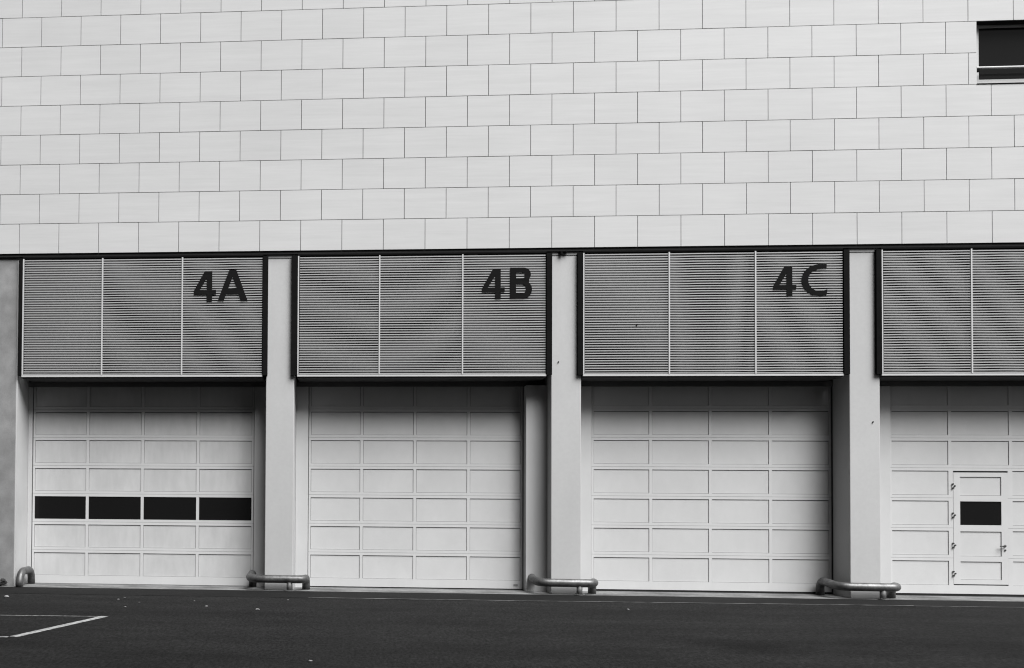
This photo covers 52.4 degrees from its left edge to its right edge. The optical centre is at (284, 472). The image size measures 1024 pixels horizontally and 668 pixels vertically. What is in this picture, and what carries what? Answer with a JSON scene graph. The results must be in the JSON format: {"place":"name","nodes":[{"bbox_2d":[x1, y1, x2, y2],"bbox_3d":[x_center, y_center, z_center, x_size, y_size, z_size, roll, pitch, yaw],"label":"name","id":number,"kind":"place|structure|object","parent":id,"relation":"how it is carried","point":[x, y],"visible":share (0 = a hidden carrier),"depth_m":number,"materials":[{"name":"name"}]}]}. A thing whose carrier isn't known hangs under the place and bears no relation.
{"place":"outdoors","nodes":[
{"label":"outdoors","id":0,"kind":"place"},
{"bbox_2d":[0,593,1023,667],"bbox_3d":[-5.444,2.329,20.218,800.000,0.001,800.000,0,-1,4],"label":"ground","id":1,"kind":"structure","parent":0,"point":[155,631],"depth_m":13.96,"materials":[{"name":"black asphalt"}]},
{"bbox_2d":[12,616,107,636],"bbox_3d":[-3.211,2.219,14.504,0.135,0.001,2.426,0,-1,20],"label":"road marking","id":2,"kind":"object","parent":1,"relation":"on","point":[49,628],"visible":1,"depth_m":14.40,"materials":[{"name":"paint"}]},
{"bbox_2d":[0,0,1023,597],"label":"industrial building","id":3,"kind":"structure","parent":1,"relation":"on","point":[716,296],"depth_m":20.10,"materials":[{"name":"tile"}]},
{"bbox_2d":[31,387,254,585],"bbox_3d":[-2.990,0.248,21.126,4.754,4.236,0.050,0,-1,4],"label":"sectional door","id":4,"kind":"structure","parent":3,"relation":"in","point":[131,485],"depth_m":21.11,"materials":[{"name":"paint"}]},
{"bbox_2d":[307,387,523,589],"bbox_3d":[2.703,0.273,20.689,4.421,4.250,0.056,0,-1,4],"label":"sectional door","id":5,"kind":"structure","parent":3,"relation":"in","point":[409,487],"depth_m":20.68,"materials":[{"name":"paint"}]},
{"bbox_2d":[591,386,831,593],"bbox_3d":[8.619,0.306,20.242,4.738,4.250,0.050,0,-1,4],"label":"sectional door","id":6,"kind":"structure","parent":3,"relation":"in","point":[694,489],"depth_m":20.22,"materials":[{"name":"paint"}]},
{"bbox_2d":[890,386,1023,596],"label":"sectional door","id":7,"kind":"structure","parent":3,"relation":"in","point":[957,452],"depth_m":19.86,"materials":[{"name":"paint"}]},
{"bbox_2d":[976,21,1023,84],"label":"window","id":8,"kind":"structure","parent":3,"relation":"in","point":[1000,44],"depth_m":19.41,"materials":[{"name":"black glass"}]},
{"bbox_2d":[308,597,912,605],"bbox_3d":[5.893,2.362,18.295,10.902,0.001,0.130,0,-1,4],"label":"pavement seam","id":9,"kind":"object","parent":1,"relation":"on","point":[599,601],"visible":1,"depth_m":18.29,"materials":[{"name":"grey concrete"}]},
{"bbox_2d":[0,587,1023,606],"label":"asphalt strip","id":10,"kind":"object","parent":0,"point":[327,594],"visible":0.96,"depth_m":19.02,"materials":[{"name":"black asphalt"}]},
{"bbox_2d":[0,583,1023,601],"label":"apron","id":11,"kind":"object","parent":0,"point":[609,593],"visible":0.67,"depth_m":20.00,"materials":[{"name":"concrete"}]},
{"bbox_2d":[0,578,7,585],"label":"debris clump","id":12,"kind":"object","parent":11,"relation":"on","point":[3,581],"visible":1,"depth_m":20.39,"materials":[{"name":"grey"}]},
{"bbox_2d":[16,566,34,586],"bbox_3d":[-5.360,2.147,20.728,0.165,0.388,0.856,0,-1,4],"label":"hoop guard","id":13,"kind":"object","parent":11,"relation":"on","point":[27,570],"visible":1,"depth_m":20.54,"materials":[{"name":"metal"}]},
{"bbox_2d":[246,570,309,590],"bbox_3d":[-0.212,2.182,20.190,1.440,0.368,0.808,0,-1,26],"label":"pipe guard","id":14,"kind":"object","parent":11,"relation":"on","point":[253,578],"visible":1,"depth_m":19.91,"materials":[{"name":"metal"}]},
{"bbox_2d":[528,574,597,595],"bbox_3d":[5.442,2.214,19.760,1.440,0.368,0.808,0,-1,26],"label":"pipe guard","id":15,"kind":"object","parent":11,"relation":"on","point":[590,584],"visible":0.98,"depth_m":19.47,"materials":[{"name":"metal"}]},
{"bbox_2d":[816,577,900,599],"bbox_3d":[11.101,2.245,19.329,1.440,0.368,0.808,0,-1,26],"label":"pipe guard","id":16,"kind":"object","parent":11,"relation":"on","point":[887,590],"visible":1,"depth_m":19.06,"materials":[{"name":"metal"}]}
]}

